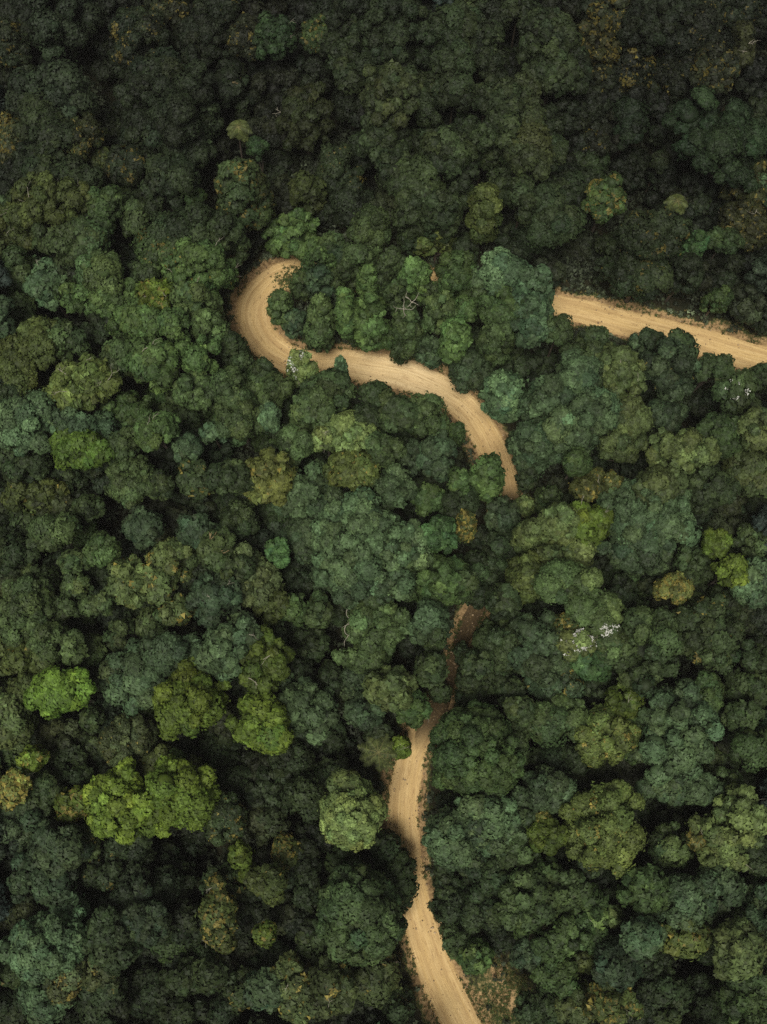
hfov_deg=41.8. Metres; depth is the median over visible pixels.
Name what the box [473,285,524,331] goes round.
forest tree
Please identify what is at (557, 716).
forest tree
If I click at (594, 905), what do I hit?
forest tree
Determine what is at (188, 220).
forest tree
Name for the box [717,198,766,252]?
forest tree
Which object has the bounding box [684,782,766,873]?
forest tree
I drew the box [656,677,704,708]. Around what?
forest tree
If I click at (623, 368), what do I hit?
forest tree
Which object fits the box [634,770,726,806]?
forest tree
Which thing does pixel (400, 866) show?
forest tree
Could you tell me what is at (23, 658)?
forest tree
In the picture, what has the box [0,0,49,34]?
forest tree
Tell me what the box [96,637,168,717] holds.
forest tree
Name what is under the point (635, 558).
forest tree
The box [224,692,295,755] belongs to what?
forest tree
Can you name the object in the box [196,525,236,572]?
forest tree
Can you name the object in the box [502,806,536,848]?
forest tree
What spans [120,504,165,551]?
forest tree
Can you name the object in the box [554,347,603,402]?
forest tree
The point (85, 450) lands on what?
forest tree
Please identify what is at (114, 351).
forest tree
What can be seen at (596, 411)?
forest tree
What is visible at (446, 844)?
forest tree
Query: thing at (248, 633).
forest tree
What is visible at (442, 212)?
forest tree
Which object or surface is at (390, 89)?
forest tree
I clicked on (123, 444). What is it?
forest tree
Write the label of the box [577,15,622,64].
forest tree
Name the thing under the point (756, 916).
distant forest
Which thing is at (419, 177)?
forest tree
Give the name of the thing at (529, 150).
forest tree
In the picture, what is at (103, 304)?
forest tree
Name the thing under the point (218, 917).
forest tree
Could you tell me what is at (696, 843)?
forest tree
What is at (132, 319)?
forest tree
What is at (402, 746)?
forest tree
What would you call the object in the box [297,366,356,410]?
forest tree
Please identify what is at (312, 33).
forest tree
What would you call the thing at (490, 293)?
forest tree
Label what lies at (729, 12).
forest tree
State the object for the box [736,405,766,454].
forest tree
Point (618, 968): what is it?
forest tree
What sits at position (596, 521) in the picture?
forest tree
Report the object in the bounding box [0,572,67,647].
forest tree
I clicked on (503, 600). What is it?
forest tree
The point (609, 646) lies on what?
forest tree
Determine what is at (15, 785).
forest tree
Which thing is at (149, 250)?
forest tree
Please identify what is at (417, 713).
forest tree
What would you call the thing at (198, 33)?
forest tree
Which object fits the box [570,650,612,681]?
forest tree
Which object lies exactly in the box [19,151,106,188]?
forest tree
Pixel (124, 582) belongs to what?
forest tree
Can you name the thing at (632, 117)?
forest tree
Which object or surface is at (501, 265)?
forest tree
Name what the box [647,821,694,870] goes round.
forest tree
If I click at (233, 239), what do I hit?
forest tree
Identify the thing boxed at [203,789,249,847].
forest tree
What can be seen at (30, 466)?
forest tree
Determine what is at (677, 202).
tree
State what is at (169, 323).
forest tree
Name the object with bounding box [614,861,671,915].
forest tree
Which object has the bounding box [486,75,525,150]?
forest tree
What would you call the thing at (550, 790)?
forest tree
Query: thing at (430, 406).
forest tree
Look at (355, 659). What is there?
forest tree
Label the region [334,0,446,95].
forest tree
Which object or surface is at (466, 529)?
forest tree
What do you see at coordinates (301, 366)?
forest tree
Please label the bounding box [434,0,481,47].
forest tree
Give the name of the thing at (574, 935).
forest tree
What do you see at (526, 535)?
forest tree
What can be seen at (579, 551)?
forest tree
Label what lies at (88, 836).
forest tree
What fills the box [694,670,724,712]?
forest tree
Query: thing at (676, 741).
forest tree
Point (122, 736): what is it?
forest tree
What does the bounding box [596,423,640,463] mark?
forest tree
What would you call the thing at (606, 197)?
forest tree
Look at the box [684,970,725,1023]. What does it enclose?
forest tree
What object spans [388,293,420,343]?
forest tree
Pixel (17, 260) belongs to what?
forest tree
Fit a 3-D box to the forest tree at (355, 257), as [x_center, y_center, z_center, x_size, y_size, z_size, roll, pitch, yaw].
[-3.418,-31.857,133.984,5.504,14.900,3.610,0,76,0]
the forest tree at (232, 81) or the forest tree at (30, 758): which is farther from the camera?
the forest tree at (232, 81)
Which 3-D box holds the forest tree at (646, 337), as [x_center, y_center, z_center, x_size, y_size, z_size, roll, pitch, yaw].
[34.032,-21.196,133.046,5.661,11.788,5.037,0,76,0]
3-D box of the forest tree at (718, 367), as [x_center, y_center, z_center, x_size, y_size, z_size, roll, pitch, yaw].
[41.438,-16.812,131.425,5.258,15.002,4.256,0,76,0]
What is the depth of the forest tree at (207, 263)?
126.76 m
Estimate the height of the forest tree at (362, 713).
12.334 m
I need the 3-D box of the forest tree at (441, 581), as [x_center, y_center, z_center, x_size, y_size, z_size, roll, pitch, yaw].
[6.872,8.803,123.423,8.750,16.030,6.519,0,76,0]
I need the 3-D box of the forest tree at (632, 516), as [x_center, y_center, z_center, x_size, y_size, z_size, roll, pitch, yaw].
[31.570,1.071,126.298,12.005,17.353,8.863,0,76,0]
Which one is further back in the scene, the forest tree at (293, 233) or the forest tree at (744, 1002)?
the forest tree at (293, 233)
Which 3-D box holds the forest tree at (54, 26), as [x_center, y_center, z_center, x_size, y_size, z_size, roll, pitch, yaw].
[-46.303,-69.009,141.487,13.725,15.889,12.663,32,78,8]
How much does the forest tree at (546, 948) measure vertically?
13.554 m
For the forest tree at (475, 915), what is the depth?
112.39 m
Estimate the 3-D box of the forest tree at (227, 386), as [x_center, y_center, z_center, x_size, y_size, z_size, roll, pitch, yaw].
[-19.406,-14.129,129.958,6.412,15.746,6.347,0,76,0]
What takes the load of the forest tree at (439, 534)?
on the ground at (470, 980)
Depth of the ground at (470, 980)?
135.99 m
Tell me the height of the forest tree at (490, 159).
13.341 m
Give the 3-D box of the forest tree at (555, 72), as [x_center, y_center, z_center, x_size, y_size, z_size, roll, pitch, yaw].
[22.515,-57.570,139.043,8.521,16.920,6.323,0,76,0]
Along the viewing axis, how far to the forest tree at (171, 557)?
120.44 m
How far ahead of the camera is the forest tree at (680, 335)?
125.42 m
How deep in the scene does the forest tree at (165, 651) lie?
114.69 m
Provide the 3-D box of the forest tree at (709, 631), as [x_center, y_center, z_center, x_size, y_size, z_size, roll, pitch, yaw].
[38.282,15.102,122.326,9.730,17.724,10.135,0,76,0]
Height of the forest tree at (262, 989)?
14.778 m
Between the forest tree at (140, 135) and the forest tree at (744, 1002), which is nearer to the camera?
the forest tree at (744, 1002)
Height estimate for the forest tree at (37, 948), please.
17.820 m
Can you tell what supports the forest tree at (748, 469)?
on the ground at (470, 980)
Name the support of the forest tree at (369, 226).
on the ground at (470, 980)
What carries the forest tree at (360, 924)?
on the ground at (470, 980)
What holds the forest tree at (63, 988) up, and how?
on the ground at (470, 980)
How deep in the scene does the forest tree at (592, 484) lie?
122.05 m
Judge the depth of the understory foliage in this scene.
125.24 m
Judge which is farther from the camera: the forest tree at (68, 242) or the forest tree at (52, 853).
the forest tree at (68, 242)
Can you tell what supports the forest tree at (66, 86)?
on the ground at (470, 980)
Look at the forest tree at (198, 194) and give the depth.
132.46 m
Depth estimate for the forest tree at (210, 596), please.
116.12 m
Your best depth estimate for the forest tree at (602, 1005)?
105.27 m
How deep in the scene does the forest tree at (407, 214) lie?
132.14 m
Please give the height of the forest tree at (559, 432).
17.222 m
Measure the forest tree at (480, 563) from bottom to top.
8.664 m
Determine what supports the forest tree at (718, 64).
on the ground at (470, 980)
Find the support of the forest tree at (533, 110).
on the ground at (470, 980)
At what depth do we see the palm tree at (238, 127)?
137.63 m
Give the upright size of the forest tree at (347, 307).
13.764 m
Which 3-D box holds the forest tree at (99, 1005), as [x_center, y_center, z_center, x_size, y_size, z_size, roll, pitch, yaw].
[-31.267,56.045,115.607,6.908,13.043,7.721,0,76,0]
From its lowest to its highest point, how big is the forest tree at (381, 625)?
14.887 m
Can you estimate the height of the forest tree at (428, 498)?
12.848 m
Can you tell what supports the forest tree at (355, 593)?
on the ground at (470, 980)
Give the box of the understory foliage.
[0,0,766,1023]
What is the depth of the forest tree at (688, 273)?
131.44 m
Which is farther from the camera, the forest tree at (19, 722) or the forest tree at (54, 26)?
the forest tree at (54, 26)
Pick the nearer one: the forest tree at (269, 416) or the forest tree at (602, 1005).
the forest tree at (602, 1005)
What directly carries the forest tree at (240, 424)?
on the ground at (470, 980)
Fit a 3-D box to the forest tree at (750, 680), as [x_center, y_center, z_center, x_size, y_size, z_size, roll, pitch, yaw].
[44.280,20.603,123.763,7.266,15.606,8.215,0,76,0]
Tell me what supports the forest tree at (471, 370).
on the ground at (470, 980)
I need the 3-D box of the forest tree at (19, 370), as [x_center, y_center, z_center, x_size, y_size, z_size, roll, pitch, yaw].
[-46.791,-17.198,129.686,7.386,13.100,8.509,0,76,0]
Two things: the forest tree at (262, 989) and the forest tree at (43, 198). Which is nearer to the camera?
the forest tree at (262, 989)
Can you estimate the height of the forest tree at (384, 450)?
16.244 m
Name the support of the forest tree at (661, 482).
on the ground at (470, 980)
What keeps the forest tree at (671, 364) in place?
on the ground at (470, 980)
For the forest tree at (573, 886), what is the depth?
109.87 m
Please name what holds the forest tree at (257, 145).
on the ground at (470, 980)
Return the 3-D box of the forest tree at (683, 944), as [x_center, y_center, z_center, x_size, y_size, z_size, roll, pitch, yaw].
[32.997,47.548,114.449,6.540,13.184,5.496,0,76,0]
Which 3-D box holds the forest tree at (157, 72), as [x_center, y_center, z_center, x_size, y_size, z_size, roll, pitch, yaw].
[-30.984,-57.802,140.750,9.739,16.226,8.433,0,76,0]
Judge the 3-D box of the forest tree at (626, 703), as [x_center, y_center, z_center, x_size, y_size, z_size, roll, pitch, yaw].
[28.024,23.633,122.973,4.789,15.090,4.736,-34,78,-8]
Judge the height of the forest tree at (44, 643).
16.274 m
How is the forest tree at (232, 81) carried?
on the ground at (470, 980)
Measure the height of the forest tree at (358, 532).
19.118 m
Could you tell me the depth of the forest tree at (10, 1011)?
113.70 m
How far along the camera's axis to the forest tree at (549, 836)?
111.84 m
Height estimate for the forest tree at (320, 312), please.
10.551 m
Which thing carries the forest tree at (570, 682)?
on the ground at (470, 980)
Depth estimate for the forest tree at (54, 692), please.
113.17 m
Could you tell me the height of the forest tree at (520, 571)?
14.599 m
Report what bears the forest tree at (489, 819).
on the ground at (470, 980)
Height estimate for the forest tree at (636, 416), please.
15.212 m
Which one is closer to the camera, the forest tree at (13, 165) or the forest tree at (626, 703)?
the forest tree at (626, 703)
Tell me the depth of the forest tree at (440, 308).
125.97 m
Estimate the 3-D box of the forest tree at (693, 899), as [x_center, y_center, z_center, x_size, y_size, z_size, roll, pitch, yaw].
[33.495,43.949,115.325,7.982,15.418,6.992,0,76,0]
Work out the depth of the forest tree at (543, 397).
121.66 m
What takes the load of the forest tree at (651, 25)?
on the ground at (470, 980)
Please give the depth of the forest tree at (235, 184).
129.40 m
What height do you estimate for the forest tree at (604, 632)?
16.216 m
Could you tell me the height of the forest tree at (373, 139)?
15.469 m
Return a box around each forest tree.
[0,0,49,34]
[0,15,36,71]
[0,111,24,163]
[0,170,91,238]
[0,202,41,257]
[0,242,35,294]
[0,314,65,370]
[0,338,39,396]
[0,387,55,457]
[0,445,53,483]
[0,528,41,577]
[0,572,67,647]
[0,641,57,675]
[0,689,38,754]
[0,767,32,811]
[0,799,54,852]
[0,893,41,931]
[0,905,86,986]
[0,985,28,1023]
[1,141,54,180]
[2,55,99,119]
[5,851,79,906]
[12,88,76,160]
[14,981,76,1023]
[15,743,50,773]
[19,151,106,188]
[19,254,72,321]
[22,665,97,719]
[23,0,105,61]
[25,821,94,878]
[26,507,82,554]
[26,619,70,666]
[30,214,114,267]
[41,352,121,411]
[43,953,120,1005]
[48,427,116,472]
[53,785,89,823]
[72,248,127,297]
[74,972,135,1023]
[79,823,101,861]
[81,756,147,844]
[81,904,143,977]
[82,183,126,239]
[82,277,139,319]
[82,527,122,568]
[87,145,110,176]
[94,712,159,768]
[96,390,151,429]
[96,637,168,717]
[98,332,142,391]
[102,829,156,868]
[103,454,160,509]
[104,296,163,339]
[104,554,146,609]
[106,5,171,69]
[108,425,140,461]
[116,105,164,169]
[117,898,173,948]
[118,45,184,106]
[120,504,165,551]
[121,333,181,394]
[123,963,174,1021]
[127,260,162,281]
[128,226,184,274]
[131,754,221,838]
[132,407,181,452]
[134,276,174,309]
[138,152,202,215]
[138,743,202,781]
[139,630,190,676]
[143,200,216,250]
[144,536,199,582]
[145,88,202,147]
[151,665,231,740]
[152,307,191,341]
[159,119,217,184]
[159,235,239,295]
[169,281,225,331]
[171,368,213,411]
[171,433,203,462]
[172,0,230,66]
[174,334,221,375]
[176,457,214,501]
[182,186,208,205]
[184,571,242,628]
[188,621,247,681]
[190,307,230,343]
[194,874,238,954]
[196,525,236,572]
[202,365,252,412]
[202,458,255,495]
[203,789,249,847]
[205,208,250,279]
[211,57,249,108]
[211,540,282,609]
[213,156,274,233]
[214,395,265,448]
[218,329,251,367]
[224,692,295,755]
[226,610,263,661]
[238,624,295,694]
[241,860,288,907]
[242,370,296,409]
[242,446,297,507]
[242,965,284,1014]
[246,135,269,172]
[250,9,296,60]
[257,399,281,435]
[261,207,320,261]
[264,537,290,568]
[265,287,296,326]
[270,950,310,1023]
[271,458,346,519]
[274,80,335,155]
[274,418,315,460]
[275,676,340,746]
[278,516,318,565]
[285,347,318,387]
[288,384,339,432]
[292,953,358,1021]
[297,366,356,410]
[298,13,327,53]
[299,292,336,348]
[308,485,435,600]
[309,564,331,593]
[311,422,337,457]
[312,139,365,195]
[315,859,404,967]
[317,777,390,852]
[322,448,380,490]
[324,35,364,123]
[329,407,380,451]
[330,575,393,611]
[331,625,395,673]
[332,286,361,339]
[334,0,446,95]
[338,241,376,296]
[341,691,385,732]
[343,595,411,653]
[346,203,391,257]
[348,951,402,1009]
[354,286,389,352]
[355,113,413,165]
[356,263,379,294]
[357,379,396,406]
[359,58,424,129]
[361,665,418,712]
[364,430,407,468]
[372,461,417,512]
[377,389,423,433]
[377,870,395,901]
[383,154,452,206]
[383,847,419,914]
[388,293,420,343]
[388,734,411,759]
[391,194,425,238]
[396,690,432,730]
[397,255,433,301]
[403,558,417,601]
[407,597,453,644]
[410,390,450,440]
[410,481,444,517]
[413,230,457,262]
[414,553,476,606]
[415,429,457,482]
[417,123,479,183]
[418,514,459,554]
[420,188,463,259]
[421,290,459,336]
[421,803,481,873]
[427,698,525,797]
[431,37,477,79]
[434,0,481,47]
[436,314,473,363]
[448,343,496,394]
[453,549,497,585]
[454,789,517,856]
[455,508,477,543]
[455,934,494,976]
[457,882,502,933]
[464,179,504,250]
[467,451,508,503]
[469,246,532,298]
[470,617,521,673]
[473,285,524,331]
[475,320,515,368]
[477,145,516,174]
[478,368,528,422]
[482,582,522,621]
[485,281,518,295]
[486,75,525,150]
[492,865,564,933]
[496,837,540,870]
[501,119,554,214]
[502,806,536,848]
[503,608,566,691]
[504,549,542,606]
[506,419,555,478]
[509,288,556,348]
[509,763,578,815]
[510,517,543,553]
[511,917,564,965]
[513,71,548,137]
[515,6,582,71]
[515,263,555,305]
[518,371,574,422]
[519,178,589,258]
[521,42,583,105]
[522,655,586,701]
[523,690,591,750]
[525,816,570,855]
[531,557,603,605]
[535,810,551,822]
[536,501,579,547]
[537,405,595,465]
[548,868,592,914]
[549,909,611,957]
[553,979,595,1023]
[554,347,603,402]
[555,626,596,661]
[558,778,647,879]
[559,446,592,479]
[559,537,598,568]
[562,882,609,930]
[564,587,625,640]
[568,467,627,502]
[569,385,625,445]
[570,496,613,547]
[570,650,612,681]
[573,702,642,768]
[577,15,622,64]
[579,169,627,232]
[582,981,644,1023]
[586,0,632,29]
[590,623,619,637]
[591,933,648,993]
[594,341,647,400]
[594,529,673,579]
[595,628,629,669]
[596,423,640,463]
[596,477,695,544]
[600,257,675,304]
[603,682,644,719]
[606,390,655,440]
[611,94,650,154]
[611,605,692,698]
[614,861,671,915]
[615,0,694,58]
[616,205,693,262]
[618,915,668,959]
[624,325,663,362]
[630,683,724,787]
[631,463,688,505]
[634,426,721,476]
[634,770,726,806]
[639,335,701,404]
[645,505,701,551]
[647,393,690,433]
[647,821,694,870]
[649,570,695,604]
[653,868,724,934]
[654,327,700,360]
[656,0,736,90]
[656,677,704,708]
[657,917,712,961]
[660,84,766,192]
[663,252,706,301]
[671,590,754,674]
[676,229,710,258]
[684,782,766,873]
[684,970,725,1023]
[685,0,762,30]
[685,829,707,850]
[686,463,742,516]
[688,40,740,94]
[693,352,735,390]
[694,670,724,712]
[694,863,748,916]
[696,409,750,461]
[699,284,734,319]
[701,527,733,559]
[705,553,749,588]
[708,367,757,414]
[711,916,766,982]
[712,964,766,1023]
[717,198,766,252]
[718,158,766,210]
[721,449,766,497]
[722,642,766,707]
[728,556,766,609]
[728,724,766,775]
[731,18,757,69]
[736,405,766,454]
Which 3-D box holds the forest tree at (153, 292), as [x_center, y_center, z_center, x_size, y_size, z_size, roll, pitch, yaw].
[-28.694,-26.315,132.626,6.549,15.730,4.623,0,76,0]
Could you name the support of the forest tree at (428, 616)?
on the ground at (470, 980)
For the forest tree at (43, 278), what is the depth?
131.84 m
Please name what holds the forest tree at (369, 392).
on the ground at (470, 980)
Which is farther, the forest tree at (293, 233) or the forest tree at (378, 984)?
the forest tree at (293, 233)
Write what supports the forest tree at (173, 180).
on the ground at (470, 980)
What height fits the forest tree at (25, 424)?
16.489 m
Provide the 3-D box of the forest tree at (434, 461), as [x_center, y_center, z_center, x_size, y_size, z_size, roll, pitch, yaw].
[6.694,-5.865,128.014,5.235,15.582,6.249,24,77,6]
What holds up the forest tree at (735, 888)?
on the ground at (470, 980)
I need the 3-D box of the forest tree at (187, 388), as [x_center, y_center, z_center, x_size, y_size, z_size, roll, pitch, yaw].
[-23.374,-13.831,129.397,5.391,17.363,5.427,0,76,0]
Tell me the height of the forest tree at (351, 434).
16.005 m
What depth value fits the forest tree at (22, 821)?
113.96 m
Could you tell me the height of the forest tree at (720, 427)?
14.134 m
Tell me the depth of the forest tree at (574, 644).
116.20 m
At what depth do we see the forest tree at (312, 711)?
116.54 m
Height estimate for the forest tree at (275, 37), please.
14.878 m
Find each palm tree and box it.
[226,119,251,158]
[357,733,398,772]
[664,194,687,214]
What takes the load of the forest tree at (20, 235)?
on the ground at (470, 980)
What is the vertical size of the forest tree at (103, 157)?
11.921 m
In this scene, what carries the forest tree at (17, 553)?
on the ground at (470, 980)
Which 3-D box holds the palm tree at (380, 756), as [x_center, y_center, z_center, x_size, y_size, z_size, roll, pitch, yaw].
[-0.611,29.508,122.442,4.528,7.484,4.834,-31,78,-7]
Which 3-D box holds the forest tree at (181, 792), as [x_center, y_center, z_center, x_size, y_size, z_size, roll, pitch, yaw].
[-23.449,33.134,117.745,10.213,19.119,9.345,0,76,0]
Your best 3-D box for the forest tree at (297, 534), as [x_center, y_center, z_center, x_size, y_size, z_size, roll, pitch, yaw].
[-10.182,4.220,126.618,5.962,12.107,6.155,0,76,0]
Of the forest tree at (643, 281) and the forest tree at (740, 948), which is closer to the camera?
the forest tree at (740, 948)
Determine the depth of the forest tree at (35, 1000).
110.35 m
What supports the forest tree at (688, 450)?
on the ground at (470, 980)
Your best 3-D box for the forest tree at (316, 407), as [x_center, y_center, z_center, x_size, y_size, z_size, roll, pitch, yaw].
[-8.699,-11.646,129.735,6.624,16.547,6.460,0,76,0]
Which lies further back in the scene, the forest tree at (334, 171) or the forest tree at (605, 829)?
the forest tree at (334, 171)
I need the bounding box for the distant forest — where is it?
[0,0,766,1023]
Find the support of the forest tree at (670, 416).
on the ground at (470, 980)
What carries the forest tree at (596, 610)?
on the ground at (470, 980)
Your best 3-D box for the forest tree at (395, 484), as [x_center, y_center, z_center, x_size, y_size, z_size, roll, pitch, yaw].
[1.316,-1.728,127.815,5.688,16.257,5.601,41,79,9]
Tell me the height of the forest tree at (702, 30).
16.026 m
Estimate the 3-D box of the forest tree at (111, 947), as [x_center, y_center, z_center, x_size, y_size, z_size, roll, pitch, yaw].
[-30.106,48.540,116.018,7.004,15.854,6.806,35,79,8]
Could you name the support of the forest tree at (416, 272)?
on the ground at (470, 980)
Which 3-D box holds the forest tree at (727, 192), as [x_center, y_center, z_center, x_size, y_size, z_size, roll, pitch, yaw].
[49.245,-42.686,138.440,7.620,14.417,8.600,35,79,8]
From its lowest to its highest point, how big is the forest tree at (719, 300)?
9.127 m
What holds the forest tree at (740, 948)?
on the ground at (470, 980)
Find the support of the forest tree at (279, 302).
on the ground at (470, 980)
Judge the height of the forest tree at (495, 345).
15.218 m
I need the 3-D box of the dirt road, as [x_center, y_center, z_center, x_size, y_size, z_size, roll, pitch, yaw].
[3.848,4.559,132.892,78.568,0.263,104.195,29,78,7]
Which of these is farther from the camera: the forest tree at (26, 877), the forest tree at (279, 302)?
the forest tree at (279, 302)
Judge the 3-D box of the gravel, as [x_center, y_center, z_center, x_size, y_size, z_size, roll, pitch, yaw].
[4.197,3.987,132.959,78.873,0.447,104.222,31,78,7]
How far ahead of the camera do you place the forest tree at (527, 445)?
124.36 m
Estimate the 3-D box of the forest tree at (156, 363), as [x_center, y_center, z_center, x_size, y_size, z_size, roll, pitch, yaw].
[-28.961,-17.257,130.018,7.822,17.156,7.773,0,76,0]
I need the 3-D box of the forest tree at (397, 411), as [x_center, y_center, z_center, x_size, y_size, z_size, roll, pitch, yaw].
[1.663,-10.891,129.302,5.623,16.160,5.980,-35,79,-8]
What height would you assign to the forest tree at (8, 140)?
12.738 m
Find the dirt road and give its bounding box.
[234,258,766,1023]
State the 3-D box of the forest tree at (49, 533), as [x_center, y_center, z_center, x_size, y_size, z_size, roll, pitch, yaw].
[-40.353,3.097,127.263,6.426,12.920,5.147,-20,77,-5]
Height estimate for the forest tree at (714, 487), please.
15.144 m
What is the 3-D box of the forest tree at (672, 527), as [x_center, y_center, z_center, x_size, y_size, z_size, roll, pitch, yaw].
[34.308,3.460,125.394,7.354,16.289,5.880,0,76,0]
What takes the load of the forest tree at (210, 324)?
on the ground at (470, 980)
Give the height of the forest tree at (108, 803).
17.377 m
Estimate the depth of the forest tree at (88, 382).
121.53 m
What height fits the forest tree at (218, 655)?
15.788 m
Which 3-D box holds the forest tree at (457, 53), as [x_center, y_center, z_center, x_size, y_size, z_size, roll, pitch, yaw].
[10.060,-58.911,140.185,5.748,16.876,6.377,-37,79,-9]
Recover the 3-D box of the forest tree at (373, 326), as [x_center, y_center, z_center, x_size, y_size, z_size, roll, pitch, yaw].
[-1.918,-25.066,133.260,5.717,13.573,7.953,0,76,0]
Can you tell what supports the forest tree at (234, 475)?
on the ground at (470, 980)
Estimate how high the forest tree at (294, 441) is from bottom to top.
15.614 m
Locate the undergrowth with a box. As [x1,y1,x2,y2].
[1,0,766,1023]
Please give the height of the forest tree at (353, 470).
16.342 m
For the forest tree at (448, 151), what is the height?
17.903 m
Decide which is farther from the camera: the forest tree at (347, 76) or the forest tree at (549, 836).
the forest tree at (347, 76)
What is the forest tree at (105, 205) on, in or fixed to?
on the ground at (470, 980)
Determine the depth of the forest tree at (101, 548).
118.79 m
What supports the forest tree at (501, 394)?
on the ground at (470, 980)
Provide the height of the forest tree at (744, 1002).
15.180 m
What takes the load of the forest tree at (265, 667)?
on the ground at (470, 980)
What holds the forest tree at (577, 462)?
on the ground at (470, 980)
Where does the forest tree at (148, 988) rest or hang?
on the ground at (470, 980)
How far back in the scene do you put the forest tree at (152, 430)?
119.98 m
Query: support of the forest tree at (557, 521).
on the ground at (470, 980)
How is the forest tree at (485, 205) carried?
on the ground at (470, 980)
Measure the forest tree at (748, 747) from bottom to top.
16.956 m
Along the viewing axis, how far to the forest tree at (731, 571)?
119.18 m
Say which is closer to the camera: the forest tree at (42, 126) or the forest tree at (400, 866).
the forest tree at (400, 866)
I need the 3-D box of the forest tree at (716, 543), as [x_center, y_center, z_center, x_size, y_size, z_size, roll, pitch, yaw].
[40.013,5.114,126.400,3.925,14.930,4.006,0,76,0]
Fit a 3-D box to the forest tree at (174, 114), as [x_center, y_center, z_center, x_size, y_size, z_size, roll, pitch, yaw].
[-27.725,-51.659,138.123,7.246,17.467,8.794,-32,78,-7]
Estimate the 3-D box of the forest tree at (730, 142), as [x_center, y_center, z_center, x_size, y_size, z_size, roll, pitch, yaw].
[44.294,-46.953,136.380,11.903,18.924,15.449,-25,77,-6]
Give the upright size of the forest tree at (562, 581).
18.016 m
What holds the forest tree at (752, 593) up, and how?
on the ground at (470, 980)
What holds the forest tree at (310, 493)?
on the ground at (470, 980)
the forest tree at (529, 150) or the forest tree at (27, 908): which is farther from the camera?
the forest tree at (529, 150)
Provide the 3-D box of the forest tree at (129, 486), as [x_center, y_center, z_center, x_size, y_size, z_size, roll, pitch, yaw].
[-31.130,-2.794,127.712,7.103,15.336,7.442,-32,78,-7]
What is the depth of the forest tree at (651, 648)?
116.10 m
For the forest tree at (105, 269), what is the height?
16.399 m
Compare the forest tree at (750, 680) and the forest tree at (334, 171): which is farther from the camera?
the forest tree at (334, 171)
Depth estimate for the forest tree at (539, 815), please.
113.42 m
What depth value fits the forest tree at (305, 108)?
137.96 m
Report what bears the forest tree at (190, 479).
on the ground at (470, 980)
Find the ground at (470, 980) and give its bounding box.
[0,10,766,1023]
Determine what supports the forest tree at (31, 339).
on the ground at (470, 980)
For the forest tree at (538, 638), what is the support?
on the ground at (470, 980)
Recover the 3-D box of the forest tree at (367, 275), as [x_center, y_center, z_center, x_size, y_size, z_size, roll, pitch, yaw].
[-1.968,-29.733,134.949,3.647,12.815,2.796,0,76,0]
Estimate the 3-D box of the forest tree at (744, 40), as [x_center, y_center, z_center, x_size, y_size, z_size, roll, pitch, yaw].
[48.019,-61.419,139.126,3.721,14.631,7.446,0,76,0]
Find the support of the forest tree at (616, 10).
on the ground at (470, 980)
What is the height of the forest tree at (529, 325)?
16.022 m
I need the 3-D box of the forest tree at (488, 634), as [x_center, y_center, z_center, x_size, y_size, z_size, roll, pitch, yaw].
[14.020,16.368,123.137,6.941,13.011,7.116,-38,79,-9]
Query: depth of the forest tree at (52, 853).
110.07 m
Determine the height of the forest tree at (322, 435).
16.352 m
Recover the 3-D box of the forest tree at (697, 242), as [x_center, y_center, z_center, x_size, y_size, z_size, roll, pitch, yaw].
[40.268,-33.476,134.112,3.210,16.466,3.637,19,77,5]
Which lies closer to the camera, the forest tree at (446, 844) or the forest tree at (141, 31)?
the forest tree at (446, 844)
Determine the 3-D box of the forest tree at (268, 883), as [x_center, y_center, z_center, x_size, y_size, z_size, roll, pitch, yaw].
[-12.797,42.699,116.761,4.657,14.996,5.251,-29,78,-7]
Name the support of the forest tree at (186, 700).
on the ground at (470, 980)
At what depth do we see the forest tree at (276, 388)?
126.86 m
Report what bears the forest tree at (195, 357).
on the ground at (470, 980)
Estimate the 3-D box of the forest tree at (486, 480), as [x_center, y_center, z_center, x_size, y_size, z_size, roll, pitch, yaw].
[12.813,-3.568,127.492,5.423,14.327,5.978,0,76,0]
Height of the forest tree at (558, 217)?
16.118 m
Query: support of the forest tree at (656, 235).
on the ground at (470, 980)
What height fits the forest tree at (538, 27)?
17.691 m
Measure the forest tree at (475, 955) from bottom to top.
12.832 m
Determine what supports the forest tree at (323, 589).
on the ground at (470, 980)
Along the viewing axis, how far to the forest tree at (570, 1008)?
107.95 m
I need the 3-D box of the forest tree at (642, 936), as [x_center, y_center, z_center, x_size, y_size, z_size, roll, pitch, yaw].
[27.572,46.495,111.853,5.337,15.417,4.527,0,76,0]
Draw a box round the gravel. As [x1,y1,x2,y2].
[238,262,766,1015]
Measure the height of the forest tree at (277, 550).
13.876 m
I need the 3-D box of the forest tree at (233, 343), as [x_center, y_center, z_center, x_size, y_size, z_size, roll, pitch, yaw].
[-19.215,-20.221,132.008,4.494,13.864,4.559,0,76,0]
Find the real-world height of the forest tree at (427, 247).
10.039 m
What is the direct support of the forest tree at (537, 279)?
on the ground at (470, 980)
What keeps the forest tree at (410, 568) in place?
on the ground at (470, 980)
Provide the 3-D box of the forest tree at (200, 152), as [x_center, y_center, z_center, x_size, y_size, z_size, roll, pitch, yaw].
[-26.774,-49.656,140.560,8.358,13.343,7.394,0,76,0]
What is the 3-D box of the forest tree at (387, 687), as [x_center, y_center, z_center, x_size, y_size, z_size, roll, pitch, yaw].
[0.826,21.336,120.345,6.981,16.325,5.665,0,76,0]
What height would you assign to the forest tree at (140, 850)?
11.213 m
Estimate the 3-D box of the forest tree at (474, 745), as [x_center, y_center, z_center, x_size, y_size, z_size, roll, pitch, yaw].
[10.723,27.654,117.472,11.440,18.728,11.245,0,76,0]

